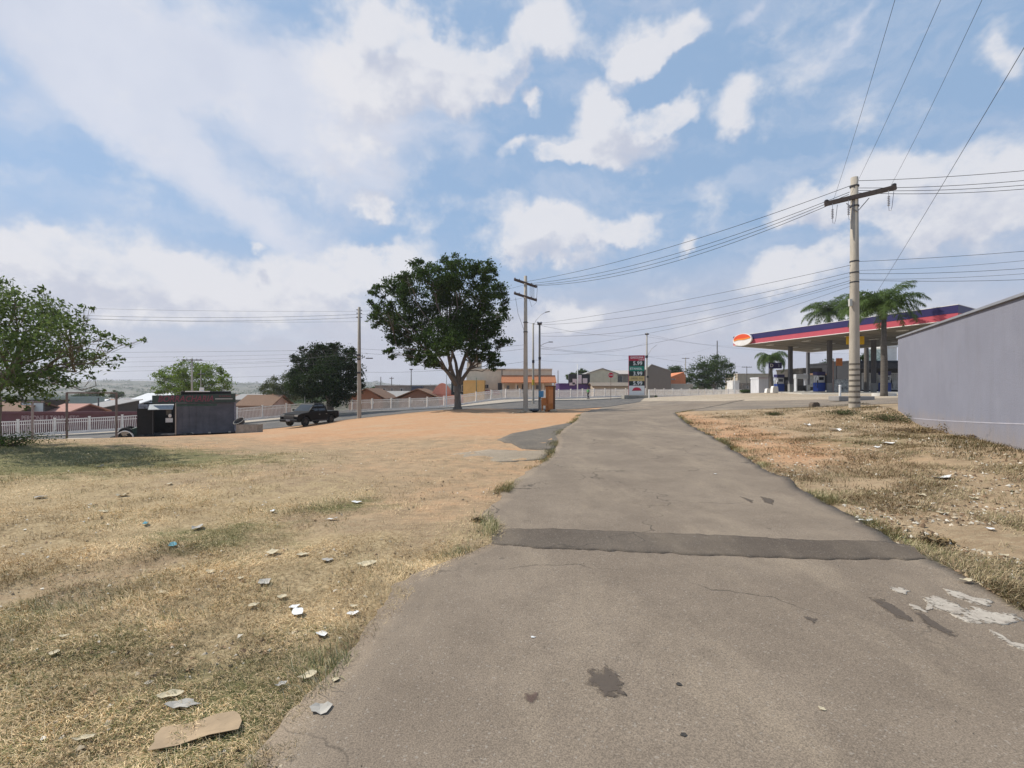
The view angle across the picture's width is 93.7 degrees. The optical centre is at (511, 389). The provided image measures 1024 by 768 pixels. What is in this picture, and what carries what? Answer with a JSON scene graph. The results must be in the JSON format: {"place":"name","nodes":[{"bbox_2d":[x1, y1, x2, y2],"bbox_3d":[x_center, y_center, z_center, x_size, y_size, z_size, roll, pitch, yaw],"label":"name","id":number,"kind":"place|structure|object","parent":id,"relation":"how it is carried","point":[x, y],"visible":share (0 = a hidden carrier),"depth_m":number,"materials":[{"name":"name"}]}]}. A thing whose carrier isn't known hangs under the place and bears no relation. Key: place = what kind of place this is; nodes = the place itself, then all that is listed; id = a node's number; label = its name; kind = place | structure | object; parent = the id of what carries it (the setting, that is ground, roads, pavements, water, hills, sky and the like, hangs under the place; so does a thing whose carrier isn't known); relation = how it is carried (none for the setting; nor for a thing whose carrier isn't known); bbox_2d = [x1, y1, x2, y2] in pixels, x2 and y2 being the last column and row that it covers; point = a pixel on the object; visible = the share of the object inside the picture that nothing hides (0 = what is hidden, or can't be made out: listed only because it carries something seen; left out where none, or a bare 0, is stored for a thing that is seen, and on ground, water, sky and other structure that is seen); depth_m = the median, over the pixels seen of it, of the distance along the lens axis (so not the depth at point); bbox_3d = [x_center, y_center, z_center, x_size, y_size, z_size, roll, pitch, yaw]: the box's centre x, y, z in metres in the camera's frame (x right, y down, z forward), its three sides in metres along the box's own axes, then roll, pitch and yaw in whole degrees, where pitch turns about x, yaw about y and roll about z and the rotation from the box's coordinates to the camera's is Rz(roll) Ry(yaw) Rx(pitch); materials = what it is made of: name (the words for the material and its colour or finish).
{"place":"outdoors","nodes":[
{"label":"outdoors","id":0,"kind":"place"},
{"bbox_2d":[8,397,620,438],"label":"pavement","id":1,"kind":"structure","parent":0,"point":[501,401],"depth_m":58.30,"materials":[{"name":"concrete"}]},
{"bbox_2d":[10,398,643,439],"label":"street","id":2,"kind":"structure","parent":0,"point":[562,405],"depth_m":48.38,"materials":[{"name":"asphalt"}]},
{"bbox_2d":[280,403,338,425],"bbox_3d":[-16.600,2.021,39.569,2.102,1.780,4.994,0,0,18],"label":"pickup truck","id":3,"kind":"object","parent":2,"relation":"on","point":[304,414],"visible":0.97,"depth_m":38.73,"materials":[{"name":"black paint"}]},
{"bbox_2d":[0,381,1023,767],"bbox_3d":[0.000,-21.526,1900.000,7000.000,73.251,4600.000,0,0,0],"label":"ground","id":4,"kind":"structure","parent":0,"point":[466,429],"depth_m":6.25,"materials":[{"name":"soil"}]},
{"bbox_2d":[2,402,59,411],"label":"tiled house","id":5,"kind":"structure","parent":4,"relation":"on","point":[11,408],"depth_m":59.41,"materials":[{"name":"paint"}]},
{"bbox_2d":[20,402,44,411],"bbox_3d":[-59.900,3.542,60.040,2.940,3.944,0.220,0,0,0],"label":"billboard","id":6,"kind":"object","parent":4,"relation":"on","point":[40,407],"visible":0.34,"depth_m":59.96,"materials":[{"name":"metal"}]},
{"bbox_2d":[31,401,33,439],"bbox_3d":[-24.480,1.804,24.500,0.129,2.462,0.129,0,0,23],"label":"pipe post","id":7,"kind":"object","parent":4,"relation":"on","point":[32,417],"visible":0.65,"depth_m":24.47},
{"bbox_2d":[2,400,69,405],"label":"dark shed","id":8,"kind":"structure","parent":4,"relation":"on","point":[57,402],"depth_m":70.64,"materials":[{"name":"metal"}]},
{"bbox_2d":[0,427,74,447],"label":"weed clump","id":9,"kind":"object","parent":4,"relation":"on","point":[3,438],"visible":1,"depth_m":13.69,"materials":[{"name":"green plant"}]},
{"bbox_2d":[29,397,104,403],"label":"green building","id":10,"kind":"structure","parent":4,"relation":"on","point":[82,400],"depth_m":97.16,"materials":[{"name":"clear paint"}]},
{"bbox_2d":[1,412,136,435],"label":"fence","id":11,"kind":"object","parent":4,"relation":"on","point":[14,416],"depth_m":52.00,"materials":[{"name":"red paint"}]},
{"bbox_2d":[0,275,146,444],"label":"leafy tree","id":12,"kind":"object","parent":4,"relation":"on","point":[15,374],"visible":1,"depth_m":12.17,"materials":[{"name":"green plant"}]},
{"bbox_2d":[46,404,111,411],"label":"tiled house","id":13,"kind":"structure","parent":4,"relation":"on","point":[82,408],"depth_m":64.22,"materials":[{"name":"tile"}]},
{"bbox_2d":[65,392,117,438],"bbox_3d":[-23.648,1.676,27.000,2.900,3.087,0.110,0,0,0],"label":"goal frame","id":14,"kind":"object","parent":4,"relation":"on","point":[116,414],"visible":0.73,"depth_m":26.96,"materials":[{"name":"metal"}]},
{"bbox_2d":[93,399,142,411],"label":"grey warehouse","id":15,"kind":"structure","parent":4,"relation":"on","point":[127,405],"depth_m":86.78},
{"bbox_2d":[132,393,178,402],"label":"white warehouse","id":16,"kind":"structure","parent":4,"relation":"on","point":[147,396],"depth_m":103.22,"materials":[{"name":"metal"}]},
{"bbox_2d":[118,388,235,436],"bbox_3d":[-24.064,1.618,34.775,7.040,3.518,3.050,0,0,-30],"label":"workshop truck","id":17,"kind":"object","parent":4,"relation":"on","point":[201,411],"visible":0.96,"depth_m":34.66,"materials":[{"name":"paint"}]},
{"bbox_2d":[150,357,236,394],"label":"tree","id":18,"kind":"object","parent":4,"relation":"on","point":[176,377],"visible":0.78,"depth_m":78.49,"materials":[{"name":"green plant"}]},
{"bbox_2d":[236,424,262,433],"bbox_3d":[-18.860,2.813,34.500,1.510,0.660,0.790,0,0,0],"label":"concrete trough","id":19,"kind":"object","parent":4,"relation":"on","point":[247,428],"visible":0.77,"depth_m":34.10,"materials":[{"name":"grey concrete"}]},
{"bbox_2d":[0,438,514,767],"bbox_3d":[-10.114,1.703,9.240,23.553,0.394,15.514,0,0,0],"label":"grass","id":20,"kind":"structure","parent":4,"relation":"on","point":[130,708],"depth_m":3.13,"materials":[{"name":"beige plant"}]},
{"bbox_2d":[236,395,293,418],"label":"tiled house","id":21,"kind":"structure","parent":4,"relation":"on","point":[257,401],"depth_m":75.05,"materials":[{"name":"brown tile"}]},
{"bbox_2d":[0,438,555,767],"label":"dry grass","id":22,"kind":"structure","parent":4,"relation":"on","point":[76,714],"depth_m":3.13,"materials":[{"name":"plant"}]},
{"bbox_2d":[156,689,183,697],"bbox_3d":[-1.761,1.567,2.474,0.122,0.013,0.062,3,1,-20],"label":"dry leaf","id":23,"kind":"object","parent":22,"relation":"on","point":[166,694],"visible":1,"depth_m":2.48,"materials":[{"name":"plant"}]},
{"bbox_2d":[164,698,201,708],"bbox_3d":[-1.643,1.570,2.404,0.161,0.015,0.084,8,-7,-12],"label":"paper scrap","id":24,"kind":"object","parent":22,"relation":"on","point":[176,704],"visible":1,"depth_m":2.40,"materials":[{"name":"paper"}]},
{"bbox_2d":[147,711,241,750],"bbox_3d":[-1.451,1.568,2.219,0.357,0.012,0.166,-1,-1,-26],"label":"cardboard sheet","id":25,"kind":"object","parent":22,"relation":"on","point":[228,721],"visible":0.99,"depth_m":2.21,"materials":[{"name":"cardboard"}]},
{"bbox_2d":[255,365,306,403],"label":"street tree","id":26,"kind":"object","parent":4,"relation":"on","point":[276,387],"visible":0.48,"depth_m":79.48,"materials":[{"name":"green plant"}]},
{"bbox_2d":[280,341,366,409],"bbox_3d":[-21.660,-1.292,55.055,10.479,9.040,10.755,0,0,0],"label":"street tree","id":27,"kind":"object","parent":4,"relation":"on","point":[333,386],"visible":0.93,"depth_m":53.86,"materials":[{"name":"green plant"}]},
{"bbox_2d":[353,307,372,418],"bbox_3d":[-13.341,-2.203,42.980,1.805,10.357,0.420,0,0,0],"label":"utility pole","id":28,"kind":"object","parent":4,"relation":"on","point":[359,313],"visible":0.87,"depth_m":42.87,"materials":[{"name":"wood"}]},
{"bbox_2d":[83,314,357,317],"bbox_3d":[-35.547,-7.168,42.999,43.575,1.456,0.023,0,0,0],"label":"power cable","id":29,"kind":"object","parent":28,"relation":"attached to","point":[217,317],"visible":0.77,"depth_m":42.99,"materials":[{"name":"rubber"}]},
{"bbox_2d":[1,388,741,436],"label":"palisade fence","id":30,"kind":"object","parent":4,"relation":"on","point":[416,403],"visible":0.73,"depth_m":63.51,"materials":[{"name":"paint"}]},
{"bbox_2d":[349,388,395,410],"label":"tiled house","id":31,"kind":"structure","parent":4,"relation":"on","point":[374,393],"depth_m":84.00,"materials":[{"name":"brown tile"}]},
{"bbox_2d":[1,378,774,407],"bbox_3d":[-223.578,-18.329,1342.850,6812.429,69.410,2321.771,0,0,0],"label":"distant trees","id":32,"kind":"object","parent":4,"relation":"on","point":[297,402],"visible":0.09,"depth_m":1176.26,"materials":[{"name":"green plant"}]},
{"bbox_2d":[375,385,437,390],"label":"grey block building","id":33,"kind":"structure","parent":4,"relation":"on","point":[400,387],"depth_m":105.00,"materials":[{"name":"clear concrete"}]},
{"bbox_2d":[394,388,442,408],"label":"tiled house","id":34,"kind":"structure","parent":4,"relation":"on","point":[420,393],"depth_m":86.00,"materials":[{"name":"brown tile"}]},
{"bbox_2d":[365,252,515,409],"bbox_3d":[-6.305,-5.097,42.081,13.318,14.239,11.916,0,0,0],"label":"street tree","id":35,"kind":"object","parent":4,"relation":"on","point":[461,328],"visible":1,"depth_m":40.52,"materials":[{"name":"green plant"}]},
{"bbox_2d":[432,382,462,406],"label":"salmon shop","id":36,"kind":"structure","parent":4,"relation":"on","point":[440,389],"depth_m":87.95,"materials":[{"name":"paint"}]},
{"bbox_2d":[463,380,485,403],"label":"yellow building","id":37,"kind":"structure","parent":4,"relation":"on","point":[469,386],"depth_m":86.00,"materials":[{"name":"paint"}]},
{"bbox_2d":[456,449,551,461],"bbox_3d":[-0.234,1.635,11.912,2.595,0.066,2.514,0,0,0],"label":"concrete patch","id":38,"kind":"object","parent":4,"relation":"on","point":[506,455],"visible":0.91,"depth_m":11.95,"materials":[{"name":"concrete"}]},
{"bbox_2d":[466,362,555,399],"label":"cream house","id":39,"kind":"structure","parent":4,"relation":"on","point":[509,379],"depth_m":90.00,"materials":[{"name":"paint"}]},
{"bbox_2d":[514,276,537,410],"bbox_3d":[1.094,-3.416,37.959,2.212,11.154,0.721,0,0,-22],"label":"utility pole","id":40,"kind":"object","parent":4,"relation":"on","point":[525,371],"visible":0.94,"depth_m":37.87,"materials":[{"name":"wood"}]},
{"bbox_2d":[530,192,848,283],"bbox_3d":[8.769,-8.762,30.476,0.025,1.396,21.075,0,0,-44],"label":"power cable","id":41,"kind":"object","parent":40,"relation":"attached to","point":[702,245],"visible":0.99,"depth_m":27.97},
{"bbox_2d":[498,423,571,449],"bbox_3d":[1.126,1.616,17.962,2.183,0.119,10.174,0,0,13],"label":"asphalt patch","id":42,"kind":"object","parent":4,"relation":"on","point":[533,439],"visible":0.88,"depth_m":16.07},
{"bbox_2d":[532,311,549,403],"bbox_3d":[3.596,-3.795,59.793,2.269,11.934,0.458,0,0,9],"label":"lamp post","id":43,"kind":"object","parent":4,"relation":"on","point":[533,380],"visible":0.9,"depth_m":59.89,"materials":[{"name":"metal"}]},
{"bbox_2d":[537,322,552,410],"bbox_3d":[2.725,-1.745,39.878,1.301,7.823,0.584,0,0,0],"label":"utility pole","id":44,"kind":"object","parent":4,"relation":"on","point":[540,393],"visible":0.93,"depth_m":39.92,"materials":[{"name":"grey wood"}]},
{"bbox_2d":[544,386,555,411],"bbox_3d":[3.043,0.728,38.207,0.700,2.085,0.680,0,0,-20],"label":"kiosk cabinet","id":45,"kind":"object","parent":4,"relation":"on","point":[550,396],"visible":0.73,"depth_m":37.97,"materials":[{"name":"metal"}]},
{"bbox_2d":[556,374,589,397],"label":"purple building","id":46,"kind":"structure","parent":4,"relation":"on","point":[583,381],"depth_m":105.00,"materials":[{"name":"paint"}]},
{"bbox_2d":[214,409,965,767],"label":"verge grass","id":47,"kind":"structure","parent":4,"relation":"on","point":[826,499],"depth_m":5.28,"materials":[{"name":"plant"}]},
{"bbox_2d":[583,368,618,381],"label":"cream warehouse","id":48,"kind":"structure","parent":4,"relation":"on","point":[599,375],"depth_m":118.00,"materials":[{"name":"paint"}]},
{"bbox_2d":[588,382,627,396],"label":"shed","id":49,"kind":"structure","parent":4,"relation":"on","point":[611,385],"depth_m":100.00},
{"bbox_2d":[611,370,627,381],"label":"grey shed","id":50,"kind":"structure","parent":4,"relation":"on","point":[622,375],"depth_m":120.00,"materials":[{"name":"clear"}]},
{"bbox_2d":[645,333,654,394],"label":"utility pole","id":51,"kind":"object","parent":4,"relation":"on","point":[646,357],"visible":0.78,"depth_m":70.91,"materials":[{"name":"wood"}]},
{"bbox_2d":[645,364,670,394],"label":"ridged warehouse","id":52,"kind":"structure","parent":4,"relation":"on","point":[659,378],"depth_m":112.00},
{"bbox_2d":[667,365,684,373],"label":"dark tree","id":53,"kind":"object","parent":4,"relation":"on","point":[674,369],"visible":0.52,"depth_m":158.78,"materials":[{"name":"green plant"}]},
{"bbox_2d":[671,372,685,383],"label":"orange building","id":54,"kind":"structure","parent":4,"relation":"on","point":[678,378],"depth_m":125.00,"materials":[{"name":"paint"}]},
{"bbox_2d":[671,384,692,394],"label":"cream wall","id":55,"kind":"structure","parent":4,"relation":"on","point":[680,386],"depth_m":118.00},
{"bbox_2d":[685,354,737,394],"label":"dark tree","id":56,"kind":"object","parent":4,"relation":"on","point":[705,373],"visible":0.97,"depth_m":128.19,"materials":[{"name":"green plant"}]},
{"bbox_2d":[727,381,739,393],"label":"white kiosk","id":57,"kind":"object","parent":4,"relation":"on","point":[730,384],"visible":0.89,"depth_m":112.15,"materials":[{"name":"paint"}]},
{"bbox_2d":[725,374,768,393],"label":"tan building","id":58,"kind":"structure","parent":4,"relation":"on","point":[741,378],"depth_m":138.00,"materials":[{"name":"paint"}]},
{"bbox_2d":[819,407,868,415],"bbox_3d":[13.870,0.908,19.946,1.866,0.338,1.828,0,0,33],"label":"weed clump","id":59,"kind":"object","parent":4,"relation":"on","point":[839,412],"visible":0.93,"depth_m":19.86,"materials":[{"name":"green plant"}]},
{"bbox_2d":[679,403,1023,533],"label":"dark weeds","id":60,"kind":"object","parent":4,"relation":"on","point":[967,443],"visible":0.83,"depth_m":10.55,"materials":[{"name":"brown plant"}]},
{"bbox_2d":[680,403,1023,609],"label":"dry grass","id":61,"kind":"structure","parent":4,"relation":"on","point":[923,525],"depth_m":6.85,"materials":[{"name":"brown plant"}]},
{"bbox_2d":[824,176,896,407],"bbox_3d":[16.533,-4.447,22.893,2.842,11.423,0.567,0,0,24],"label":"utility pole","id":62,"kind":"object","parent":4,"relation":"on","point":[854,396],"visible":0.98,"depth_m":22.84,"materials":[{"name":"concrete"}]},
{"bbox_2d":[538,207,823,285],"bbox_3d":[9.047,-8.465,30.475,0.025,1.531,20.586,0,0,-43],"label":"power cable","id":63,"kind":"object","parent":62,"relation":"attached to","point":[691,256],"visible":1,"depth_m":28.53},
{"bbox_2d":[527,185,850,281],"bbox_3d":[8.719,-9.135,30.475,21.360,1.340,0.025,0,0,45],"label":"power cable","id":64,"kind":"object","parent":62,"relation":"attached to","point":[707,235],"visible":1,"depth_m":27.23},
{"bbox_2d":[536,194,848,284],"bbox_3d":[8.940,-8.610,30.475,0.025,1.472,20.785,0,0,-44],"label":"power cable","id":65,"kind":"object","parent":62,"relation":"attached to","point":[696,251],"visible":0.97,"depth_m":27.99,"materials":[{"name":"rubber"}]},
{"bbox_2d":[545,272,849,324],"bbox_3d":[9.329,-5.314,31.476,0.017,0.635,21.972,0,0,-39],"label":"power cable","id":66,"kind":"object","parent":62,"relation":"attached to","point":[709,303],"visible":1,"depth_m":28.25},
{"bbox_2d":[546,265,849,322],"bbox_3d":[9.329,-5.710,31.475,0.017,0.532,21.971,0,0,-39],"label":"power cable","id":67,"kind":"object","parent":62,"relation":"attached to","point":[707,295],"visible":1,"depth_m":28.34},
{"bbox_2d":[858,170,1023,180],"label":"power cable","id":68,"kind":"object","parent":62,"relation":"attached to","point":[937,177],"visible":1,"depth_m":22.33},
{"bbox_2d":[875,48,1023,294],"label":"power cable","id":69,"kind":"object","parent":62,"relation":"attached to","point":[963,149],"visible":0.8,"depth_m":15.15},
{"bbox_2d":[855,409,910,421],"bbox_3d":[14.003,0.959,17.890,2.242,0.468,2.158,0,0,22],"label":"weed clump","id":70,"kind":"object","parent":4,"relation":"on","point":[884,417],"visible":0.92,"depth_m":17.67,"materials":[{"name":"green plant"}]},
{"bbox_2d":[870,345,897,360],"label":"white tank house","id":71,"kind":"structure","parent":4,"relation":"on","point":[892,353],"depth_m":71.00,"materials":[{"name":"paint"}]},
{"bbox_2d":[838,280,931,395],"bbox_3d":[27.328,-3.562,35.509,4.930,8.502,5.250,0,0,0],"label":"royal palm","id":72,"kind":"object","parent":4,"relation":"on","point":[881,306],"visible":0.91,"depth_m":35.28,"materials":[{"name":"green plant"}]},
{"bbox_2d":[874,426,948,434],"bbox_3d":[12.170,1.186,14.427,2.402,0.243,2.472,0,0,17],"label":"weed clump","id":73,"kind":"object","parent":4,"relation":"on","point":[927,431],"visible":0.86,"depth_m":14.09,"materials":[{"name":"brown plant"}]},
{"bbox_2d":[911,533,957,546],"bbox_3d":[4.328,1.556,4.937,0.360,0.125,0.292,0,0,-18],"label":"weed clump","id":74,"kind":"object","parent":4,"relation":"on","point":[938,539],"visible":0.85,"depth_m":4.90,"materials":[{"name":"brown plant"}]},
{"bbox_2d":[896,292,1023,450],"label":"boundary wall","id":75,"kind":"structure","parent":4,"relation":"on","point":[962,374],"depth_m":11.96,"materials":[{"name":"paint"}]},
{"bbox_2d":[0,0,1023,384],"label":"sky","id":76,"kind":"structure","parent":0,"point":[275,160],"materials":[{"name":"blue"}]},
{"bbox_2d":[240,400,1023,767],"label":"driveway","id":77,"kind":"structure","parent":0,"point":[884,686],"depth_m":2.93,"materials":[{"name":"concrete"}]},
{"bbox_2d":[309,701,332,714],"bbox_3d":[-0.947,1.571,2.373,0.102,0.016,0.087,0,0,10],"label":"plastic bag","id":78,"kind":"object","parent":77,"relation":"on","point":[320,708],"visible":1,"depth_m":2.37,"materials":[{"name":"plastic"}]},
{"bbox_2d":[585,665,626,697],"bbox_3d":[0.502,1.593,2.602,0.229,0.030,0.297,0,0,0],"label":"road stain","id":79,"kind":"object","parent":77,"relation":"on","point":[606,683],"visible":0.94,"depth_m":2.59,"materials":[{"name":"asphalt"}]},
{"bbox_2d":[491,528,925,560],"bbox_3d":[1.875,1.584,4.925,4.276,0.046,0.718,0,0,7],"label":"asphalt band","id":80,"kind":"object","parent":77,"relation":"on","point":[696,544],"visible":0.99,"depth_m":4.88,"materials":[{"name":"asphalt"}]},
{"bbox_2d":[869,597,911,620],"bbox_3d":[2.733,1.594,3.453,0.114,0.031,0.396,0,0,6],"label":"road stain","id":81,"kind":"object","parent":77,"relation":"on","point":[891,608],"visible":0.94,"depth_m":3.45,"materials":[{"name":"asphalt"}]},
{"bbox_2d":[916,612,953,635],"bbox_3d":[2.846,1.594,3.249,0.094,0.031,0.386,0,0,4],"label":"road stain","id":82,"kind":"object","parent":77,"relation":"on","point":[932,623],"visible":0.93,"depth_m":3.23,"materials":[{"name":"liquid"}]},
{"bbox_2d":[922,595,970,621],"bbox_3d":[3.167,1.590,3.473,0.250,0.032,0.414,0,0,0],"label":"whitewash mark","id":83,"kind":"object","parent":77,"relation":"on","point":[946,606],"visible":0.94,"depth_m":3.52,"materials":[{"name":"paint"}]},
{"bbox_2d":[944,588,992,606],"bbox_3d":[3.433,1.588,3.634,0.213,0.032,0.309,0,0,-34],"label":"whitewash mark","id":84,"kind":"object","parent":77,"relation":"on","point":[954,593],"visible":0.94,"depth_m":3.62,"materials":[{"name":"paint"}]},
{"bbox_2d":[950,606,1023,624],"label":"whitewash mark","id":85,"kind":"object","parent":77,"relation":"on","point":[980,614],"visible":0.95,"depth_m":3.32,"materials":[{"name":"paint"}]},
{"bbox_2d":[989,629,1023,650],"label":"whitewash mark","id":86,"kind":"object","parent":77,"relation":"on","point":[1016,644],"visible":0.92,"depth_m":3.00,"materials":[{"name":"paint"}]},
{"bbox_2d":[276,436,1022,767],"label":"road grit","id":87,"kind":"object","parent":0,"point":[700,621],"visible":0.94,"depth_m":3.08,"materials":[{"name":"grey stone"}]},
{"bbox_2d":[600,398,897,410],"bbox_3d":[31.538,1.004,31.420,57.350,1.356,25.588,0,0,27],"label":"junction","id":88,"kind":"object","parent":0,"point":[750,405],"visible":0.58,"depth_m":31.04,"materials":[{"name":"asphalt"}]},
{"bbox_2d":[828,396,874,400],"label":"planter kerb","id":89,"kind":"structure","parent":88,"relation":"on","point":[838,398],"depth_m":29.50,"materials":[{"name":"concrete"}]},
{"bbox_2d":[641,392,897,400],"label":"concrete yard","id":90,"kind":"structure","parent":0,"point":[754,397],"depth_m":45.79,"materials":[{"name":"concrete"}]},
{"bbox_2d":[621,395,654,398],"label":"sign plinth","id":91,"kind":"structure","parent":90,"relation":"on","point":[634,396],"depth_m":63.55,"materials":[{"name":"concrete"}]},
{"bbox_2d":[628,355,644,394],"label":"price sign","id":92,"kind":"object","parent":91,"relation":"on","point":[636,374],"visible":1,"depth_m":66.00,"materials":[{"name":"plastic"}]},
{"bbox_2d":[750,377,773,392],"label":"white container","id":93,"kind":"object","parent":90,"relation":"on","point":[759,384],"visible":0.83,"depth_m":76.00,"materials":[{"name":"metal"}]},
{"bbox_2d":[754,351,787,388],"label":"royal palm","id":94,"kind":"object","parent":90,"relation":"on","point":[765,359],"visible":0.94,"depth_m":73.73,"materials":[{"name":"green plant"}]},
{"bbox_2d":[776,368,826,390],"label":"side store","id":95,"kind":"structure","parent":90,"relation":"on","point":[799,371],"depth_m":72.12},
{"bbox_2d":[800,296,848,324],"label":"royal palm","id":96,"kind":"object","parent":90,"relation":"on","point":[822,310],"visible":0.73,"depth_m":71.52,"materials":[{"name":"green plant"}]},
{"bbox_2d":[832,379,848,391],"bbox_3d":[39.827,-0.445,58.000,2.200,1.600,0.400,0,0,0],"label":"display rack","id":97,"kind":"object","parent":90,"relation":"on","point":[844,383],"visible":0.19,"depth_m":57.85,"materials":[{"name":"metal"}]},
{"bbox_2d":[778,391,897,394],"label":"forecourt slab","id":98,"kind":"structure","parent":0,"point":[825,392],"depth_m":48.34,"materials":[{"name":"concrete"}]},
{"bbox_2d":[774,374,785,391],"bbox_3d":[31.178,-0.759,55.983,1.528,1.990,0.585,0,0,-17],"label":"fuel pump","id":99,"kind":"object","parent":98,"relation":"on","point":[779,381],"visible":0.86,"depth_m":55.76,"materials":[{"name":"blue metal"}]},
{"bbox_2d":[794,374,807,390],"bbox_3d":[36.100,-0.791,60.000,1.500,2.225,0.600,0,0,0],"label":"tyre inflator","id":100,"kind":"object","parent":98,"relation":"on","point":[804,387],"visible":0.92,"depth_m":59.85,"materials":[{"name":"metal"}]},
{"bbox_2d":[813,372,826,391],"bbox_3d":[31.045,-0.803,48.483,1.528,1.990,0.585,0,0,-17],"label":"fuel pump","id":101,"kind":"object","parent":98,"relation":"on","point":[819,384],"visible":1,"depth_m":48.27,"materials":[{"name":"blue metal"}]},
{"bbox_2d":[733,304,974,392],"bbox_3d":[35.255,-2.900,48.503,16.965,6.401,25.671,0,0,-18],"label":"station canopy","id":102,"kind":"object","parent":98,"relation":"on","point":[830,337],"visible":0.68,"depth_m":46.84,"materials":[{"name":"metal"}]},
{"bbox_2d":[810,361,897,391],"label":"convenience shop","id":103,"kind":"structure","parent":98,"relation":"on","point":[843,371],"depth_m":66.00,"materials":[{"name":"grey paint"}]},
{"bbox_2d":[890,373,897,388],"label":"window","id":104,"kind":"structure","parent":103,"relation":"in","point":[894,376],"depth_m":65.98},
{"bbox_2d":[835,288,898,391],"bbox_3d":[44.346,-5.848,59.962,6.608,12.874,6.591,0,0,0],"label":"royal palm","id":105,"kind":"object","parent":98,"relation":"on","point":[866,366],"visible":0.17,"depth_m":59.85,"materials":[{"name":"green plant"}]},
{"bbox_2d":[878,371,892,391],"bbox_3d":[36.508,-0.775,46.983,1.528,1.990,0.585,0,0,-17],"label":"fuel pump","id":106,"kind":"object","parent":98,"relation":"on","point":[889,381],"visible":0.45,"depth_m":46.87,"materials":[{"name":"blue metal"}]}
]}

